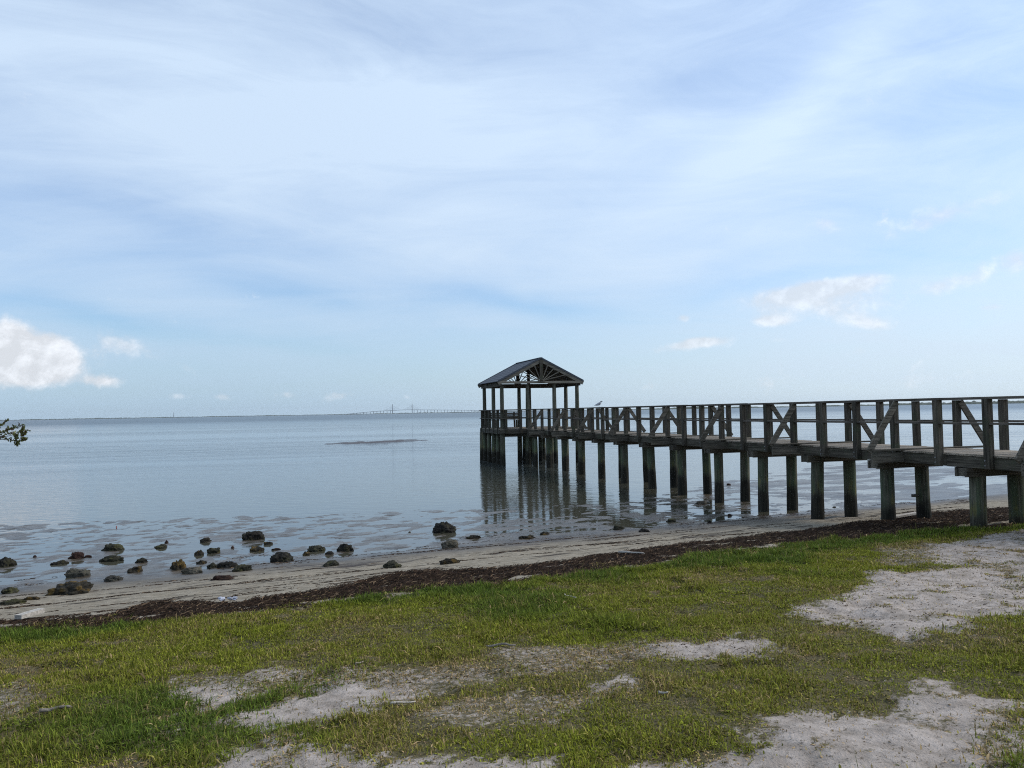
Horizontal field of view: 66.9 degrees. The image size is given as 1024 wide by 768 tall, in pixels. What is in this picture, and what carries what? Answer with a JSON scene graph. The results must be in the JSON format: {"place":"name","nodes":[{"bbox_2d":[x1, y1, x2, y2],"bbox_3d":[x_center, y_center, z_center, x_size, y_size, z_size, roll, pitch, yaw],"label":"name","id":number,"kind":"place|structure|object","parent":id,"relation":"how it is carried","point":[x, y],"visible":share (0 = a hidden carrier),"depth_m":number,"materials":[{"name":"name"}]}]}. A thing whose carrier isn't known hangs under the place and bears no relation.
{"place":"outdoors","nodes":[
{"label":"outdoors","id":0,"kind":"place"},
{"bbox_2d":[0,418,30,446],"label":"branch","id":1,"kind":"object","parent":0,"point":[16,435],"visible":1,"depth_m":8.65,"materials":[{"name":"green plant"}]},
{"bbox_2d":[491,412,518,426],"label":"bench","id":2,"kind":"object","parent":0,"point":[514,414],"visible":0.34,"depth_m":45.47,"materials":[{"name":"brown wood"}]},
{"bbox_2d":[0,462,1023,767],"bbox_3d":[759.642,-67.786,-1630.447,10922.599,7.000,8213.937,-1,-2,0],"label":"ground","id":3,"kind":"structure","parent":0,"point":[906,734],"depth_m":6.79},
{"bbox_2d":[0,598,26,604],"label":"rock","id":4,"kind":"object","parent":3,"relation":"on","point":[15,601],"visible":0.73,"depth_m":11.34,"materials":[{"name":"stone"}]},
{"bbox_2d":[23,596,39,600],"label":"rock","id":5,"kind":"object","parent":3,"relation":"on","point":[32,598],"visible":0.65,"depth_m":11.69,"materials":[{"name":"stone"}]},
{"bbox_2d":[39,705,72,712],"bbox_3d":[-3.263,2.322,5.541,0.225,0.038,0.040,0,-2,-14],"label":"stick","id":6,"kind":"object","parent":3,"relation":"on","point":[41,710],"visible":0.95,"depth_m":5.52,"materials":[{"name":"grey wood"}]},
{"bbox_2d":[45,580,93,595],"bbox_3d":[-6.981,3.280,12.363,0.634,0.262,0.595,-1,-2,2],"label":"rock","id":7,"kind":"object","parent":3,"relation":"on","point":[75,587],"visible":0.63,"depth_m":12.18,"materials":[{"name":"stone"}]},
{"bbox_2d":[64,568,90,577],"bbox_3d":[-7.930,3.494,14.193,0.422,0.269,0.316,-1,-2,-5],"label":"rock","id":8,"kind":"object","parent":3,"relation":"on","point":[73,572],"visible":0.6,"depth_m":14.09,"materials":[{"name":"grey stone"}]},
{"bbox_2d":[196,560,206,564],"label":"rock","id":9,"kind":"object","parent":3,"relation":"on","point":[201,562],"visible":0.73,"depth_m":15.13,"materials":[{"name":"stone"}]},
{"bbox_2d":[200,537,211,542],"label":"rock","id":10,"kind":"object","parent":3,"relation":"on","point":[205,540],"visible":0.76,"depth_m":17.76,"materials":[{"name":"grey stone"}]},
{"bbox_2d":[210,575,233,580],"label":"rock","id":11,"kind":"object","parent":3,"relation":"on","point":[222,577],"visible":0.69,"depth_m":12.96,"materials":[{"name":"brown stone"}]},
{"bbox_2d":[216,561,237,568],"bbox_3d":[-5.364,3.446,14.655,0.354,0.201,0.333,-2,-2,17],"label":"rock","id":12,"kind":"object","parent":3,"relation":"on","point":[226,564],"visible":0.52,"depth_m":14.57,"materials":[{"name":"grey stone"}]},
{"bbox_2d":[218,596,237,600],"bbox_3d":[-3.755,2.832,10.213,0.274,0.053,0.135,-1,-2,0],"label":"litter clump","id":13,"kind":"object","parent":3,"relation":"on","point":[220,598],"visible":0.98,"depth_m":10.21,"materials":[{"name":"white plastic"}]},
{"bbox_2d":[270,552,293,562],"bbox_3d":[-4.551,3.467,15.280,0.483,0.309,0.439,-1,-2,-1],"label":"rock","id":14,"kind":"object","parent":3,"relation":"on","point":[282,557],"visible":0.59,"depth_m":15.16,"materials":[{"name":"stone"}]},
{"bbox_2d":[323,560,338,566],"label":"rock","id":15,"kind":"object","parent":3,"relation":"on","point":[329,563],"visible":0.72,"depth_m":14.18,"materials":[{"name":"grey stone"}]},
{"bbox_2d":[383,560,401,567],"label":"rock","id":16,"kind":"object","parent":3,"relation":"on","point":[391,564],"visible":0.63,"depth_m":13.54,"materials":[{"name":"grey stone"}]},
{"bbox_2d":[390,701,415,704],"bbox_3d":[-0.764,2.227,5.429,0.178,0.029,0.024,0,-2,-19],"label":"stick","id":17,"kind":"object","parent":3,"relation":"on","point":[398,702],"visible":0.95,"depth_m":5.42,"materials":[{"name":"brown wood"}]},
{"bbox_2d":[441,539,457,548],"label":"rock","id":18,"kind":"object","parent":3,"relation":"on","point":[450,543],"visible":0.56,"depth_m":16.19,"materials":[{"name":"grey stone"}]},
{"bbox_2d":[439,558,459,564],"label":"rock","id":19,"kind":"object","parent":3,"relation":"on","point":[448,561],"visible":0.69,"depth_m":13.68,"materials":[{"name":"stone"}]},
{"bbox_2d":[466,535,480,538],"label":"rock","id":20,"kind":"object","parent":3,"relation":"on","point":[473,537],"visible":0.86,"depth_m":17.58,"materials":[{"name":"grey stone"}]},
{"bbox_2d":[486,643,515,646],"bbox_3d":[-0.100,2.349,6.937,0.314,0.078,0.040,-2,-2,33],"label":"stick","id":21,"kind":"object","parent":3,"relation":"on","point":[498,644],"visible":0.9,"depth_m":6.92,"materials":[{"name":"grey wood"}]},
{"bbox_2d":[0,521,1023,767],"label":"grass","id":22,"kind":"structure","parent":3,"relation":"on","point":[514,611],"depth_m":6.46,"materials":[{"name":"green plant"}]},
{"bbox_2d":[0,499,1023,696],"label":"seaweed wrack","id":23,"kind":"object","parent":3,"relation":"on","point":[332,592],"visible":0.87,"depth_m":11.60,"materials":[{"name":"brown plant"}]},
{"bbox_2d":[14,608,44,618],"bbox_3d":[-6.071,2.891,9.758,0.100,0.060,0.374,-1,-2,10],"label":"driftwood plank","id":24,"kind":"object","parent":23,"relation":"on","point":[30,613],"visible":1,"depth_m":9.71,"materials":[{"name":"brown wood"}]},
{"bbox_2d":[618,551,644,553],"bbox_3d":[2.019,2.855,13.085,0.044,0.078,0.546,1,-3,-44],"label":"driftwood branch","id":25,"kind":"object","parent":23,"relation":"on","point":[630,552],"visible":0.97,"depth_m":13.11,"materials":[{"name":"grey wood"}]},
{"bbox_2d":[880,512,915,518],"bbox_3d":[8.796,2.956,17.438,1.480,0.063,0.130,0,-2,-31],"label":"driftwood plank","id":26,"kind":"object","parent":23,"relation":"on","point":[905,514],"visible":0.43,"depth_m":17.44,"materials":[{"name":"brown wood"}]},
{"bbox_2d":[518,535,535,538],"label":"rock","id":27,"kind":"object","parent":3,"relation":"on","point":[526,537],"visible":0.97,"depth_m":17.36,"materials":[{"name":"grey stone"}]},
{"bbox_2d":[613,525,623,529],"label":"rock","id":28,"kind":"object","parent":3,"relation":"on","point":[617,527],"visible":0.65,"depth_m":18.52,"materials":[{"name":"stone"}]},
{"bbox_2d":[525,396,1023,526],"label":"boardwalk","id":29,"kind":"structure","parent":3,"relation":"on","point":[976,466],"depth_m":19.31,"materials":[{"name":"wood"}]},
{"bbox_2d":[0,403,1023,584],"bbox_3d":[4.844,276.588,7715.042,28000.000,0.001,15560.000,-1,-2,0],"label":"water","id":30,"kind":"structure","parent":0,"point":[53,473],"depth_m":34.69,"materials":[{"name":"liquid"}]},
{"bbox_2d":[0,557,16,566],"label":"rock","id":31,"kind":"object","parent":30,"relation":"on","point":[5,561],"visible":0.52,"depth_m":15.26,"materials":[{"name":"stone"}]},
{"bbox_2d":[1,587,19,593],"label":"rock","id":32,"kind":"object","parent":30,"relation":"on","point":[9,590],"visible":0.62,"depth_m":12.55,"materials":[{"name":"grey stone"}]},
{"bbox_2d":[50,560,68,564],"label":"rock","id":33,"kind":"object","parent":30,"relation":"on","point":[60,562],"visible":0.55,"depth_m":15.37,"materials":[{"name":"grey stone"}]},
{"bbox_2d":[68,552,83,558],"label":"rock","id":34,"kind":"object","parent":30,"relation":"on","point":[76,555],"visible":0.58,"depth_m":15.92,"materials":[{"name":"brown stone"}]},
{"bbox_2d":[99,555,123,561],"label":"rock","id":35,"kind":"object","parent":30,"relation":"on","point":[111,558],"visible":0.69,"depth_m":15.59,"materials":[{"name":"grey stone"}]},
{"bbox_2d":[101,543,124,550],"bbox_3d":[-8.727,3.603,16.923,0.457,0.238,0.478,-3,-3,43],"label":"rock","id":36,"kind":"object","parent":30,"relation":"on","point":[112,547],"visible":0.62,"depth_m":16.82,"materials":[{"name":"grey stone"}]},
{"bbox_2d":[103,575,123,581],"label":"rock","id":37,"kind":"object","parent":30,"relation":"on","point":[111,578],"visible":0.61,"depth_m":13.42,"materials":[{"name":"grey stone"}]},
{"bbox_2d":[127,566,142,572],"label":"rock","id":38,"kind":"object","parent":30,"relation":"on","point":[135,569],"visible":0.58,"depth_m":14.43,"materials":[{"name":"stone"}]},
{"bbox_2d":[135,558,147,562],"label":"rock","id":39,"kind":"object","parent":30,"relation":"on","point":[142,560],"visible":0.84,"depth_m":15.31,"materials":[{"name":"grey stone"}]},
{"bbox_2d":[154,544,166,548],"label":"rock","id":40,"kind":"object","parent":30,"relation":"on","point":[160,546],"visible":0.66,"depth_m":17.05,"materials":[{"name":"stone"}]},
{"bbox_2d":[170,559,186,570],"bbox_3d":[-6.293,3.460,14.612,0.345,0.328,0.285,-1,-2,13],"label":"rock","id":41,"kind":"object","parent":30,"relation":"on","point":[180,564],"visible":0.56,"depth_m":14.55,"materials":[{"name":"brown stone"}]},
{"bbox_2d":[181,566,202,573],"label":"rock","id":42,"kind":"object","parent":30,"relation":"on","point":[192,570],"visible":0.62,"depth_m":14.07,"materials":[{"name":"grey stone"}]},
{"bbox_2d":[194,550,203,555],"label":"rock","id":43,"kind":"object","parent":30,"relation":"on","point":[198,552],"visible":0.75,"depth_m":16.09,"materials":[{"name":"grey stone"}]},
{"bbox_2d":[206,562,216,568],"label":"rock","id":44,"kind":"object","parent":30,"relation":"on","point":[212,565],"visible":0.54,"depth_m":14.69,"materials":[{"name":"stone"}]},
{"bbox_2d":[207,547,219,553],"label":"rock","id":45,"kind":"object","parent":30,"relation":"on","point":[212,550],"visible":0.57,"depth_m":16.29,"materials":[{"name":"stone"}]},
{"bbox_2d":[232,564,252,571],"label":"rock","id":46,"kind":"object","parent":30,"relation":"on","point":[241,567],"visible":0.56,"depth_m":13.99,"materials":[{"name":"stone"}]},
{"bbox_2d":[242,531,264,540],"bbox_3d":[-6.035,3.575,18.064,0.496,0.295,0.345,0,-2,-28],"label":"rock","id":47,"kind":"object","parent":30,"relation":"on","point":[254,535],"visible":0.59,"depth_m":17.96,"materials":[{"name":"grey stone"}]},
{"bbox_2d":[250,546,264,551],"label":"rock","id":48,"kind":"object","parent":30,"relation":"on","point":[255,548],"visible":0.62,"depth_m":16.46,"materials":[{"name":"stone"}]},
{"bbox_2d":[307,545,325,551],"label":"rock","id":49,"kind":"object","parent":30,"relation":"on","point":[316,548],"visible":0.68,"depth_m":16.33,"materials":[{"name":"grey stone"}]},
{"bbox_2d":[0,409,635,420],"bbox_3d":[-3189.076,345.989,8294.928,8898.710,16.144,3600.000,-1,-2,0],"label":"trees","id":50,"kind":"object","parent":30,"relation":"on","point":[258,415],"visible":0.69,"depth_m":9245.40,"materials":[{"name":"green plant"}]},
{"bbox_2d":[336,544,353,551],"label":"rock","id":51,"kind":"object","parent":30,"relation":"on","point":[345,547],"visible":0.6,"depth_m":16.25,"materials":[{"name":"stone"}]},
{"bbox_2d":[327,439,422,443],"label":"mud bar","id":52,"kind":"object","parent":30,"relation":"in","point":[385,441],"visible":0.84,"depth_m":78.78,"materials":[{"name":"soil"}]},
{"bbox_2d":[432,521,456,533],"bbox_3d":[-1.631,3.532,18.665,0.698,0.429,0.517,-1,-2,-11],"label":"rock","id":53,"kind":"object","parent":30,"relation":"in","point":[443,527],"visible":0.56,"depth_m":18.57,"materials":[{"name":"grey stone"}]},
{"bbox_2d":[351,404,546,413],"bbox_3d":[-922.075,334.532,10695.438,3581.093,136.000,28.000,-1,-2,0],"label":"bridge","id":54,"kind":"structure","parent":30,"relation":"on","point":[392,410],"depth_m":10686.68,"materials":[{"name":"concrete"}]},
{"bbox_2d":[478,357,583,464],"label":"pavilion","id":55,"kind":"structure","parent":30,"relation":"in","point":[543,370],"depth_m":42.92,"materials":[{"name":"wood"}]},
{"bbox_2d":[534,439,537,466],"bbox_3d":[1.239,4.053,39.813,0.223,2.420,0.223,-1,-2,0],"label":"broken pile","id":56,"kind":"object","parent":30,"relation":"in","point":[535,452],"visible":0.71,"depth_m":39.76,"materials":[{"name":"wood"}]},
{"bbox_2d":[638,528,649,531],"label":"rock","id":57,"kind":"object","parent":30,"relation":"on","point":[643,530],"visible":0.76,"depth_m":17.64,"materials":[{"name":"grey stone"}]},
{"bbox_2d":[666,518,675,521],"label":"rock","id":58,"kind":"object","parent":30,"relation":"on","point":[671,520],"visible":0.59,"depth_m":19.64,"materials":[{"name":"grey stone"}]},
{"bbox_2d":[694,501,706,504],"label":"rock","id":59,"kind":"object","parent":30,"relation":"on","point":[700,502],"visible":0.67,"depth_m":23.10,"materials":[{"name":"stone"}]},
{"bbox_2d":[641,400,1023,409],"bbox_3d":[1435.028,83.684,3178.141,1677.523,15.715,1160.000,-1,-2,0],"label":"trees","id":60,"kind":"object","parent":30,"relation":"on","point":[966,402],"visible":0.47,"depth_m":3413.47,"materials":[{"name":"green plant"}]},
{"bbox_2d":[0,0,1023,419],"label":"sky","id":61,"kind":"structure","parent":0,"point":[208,207],"materials":[{"name":"blue"}]}
]}

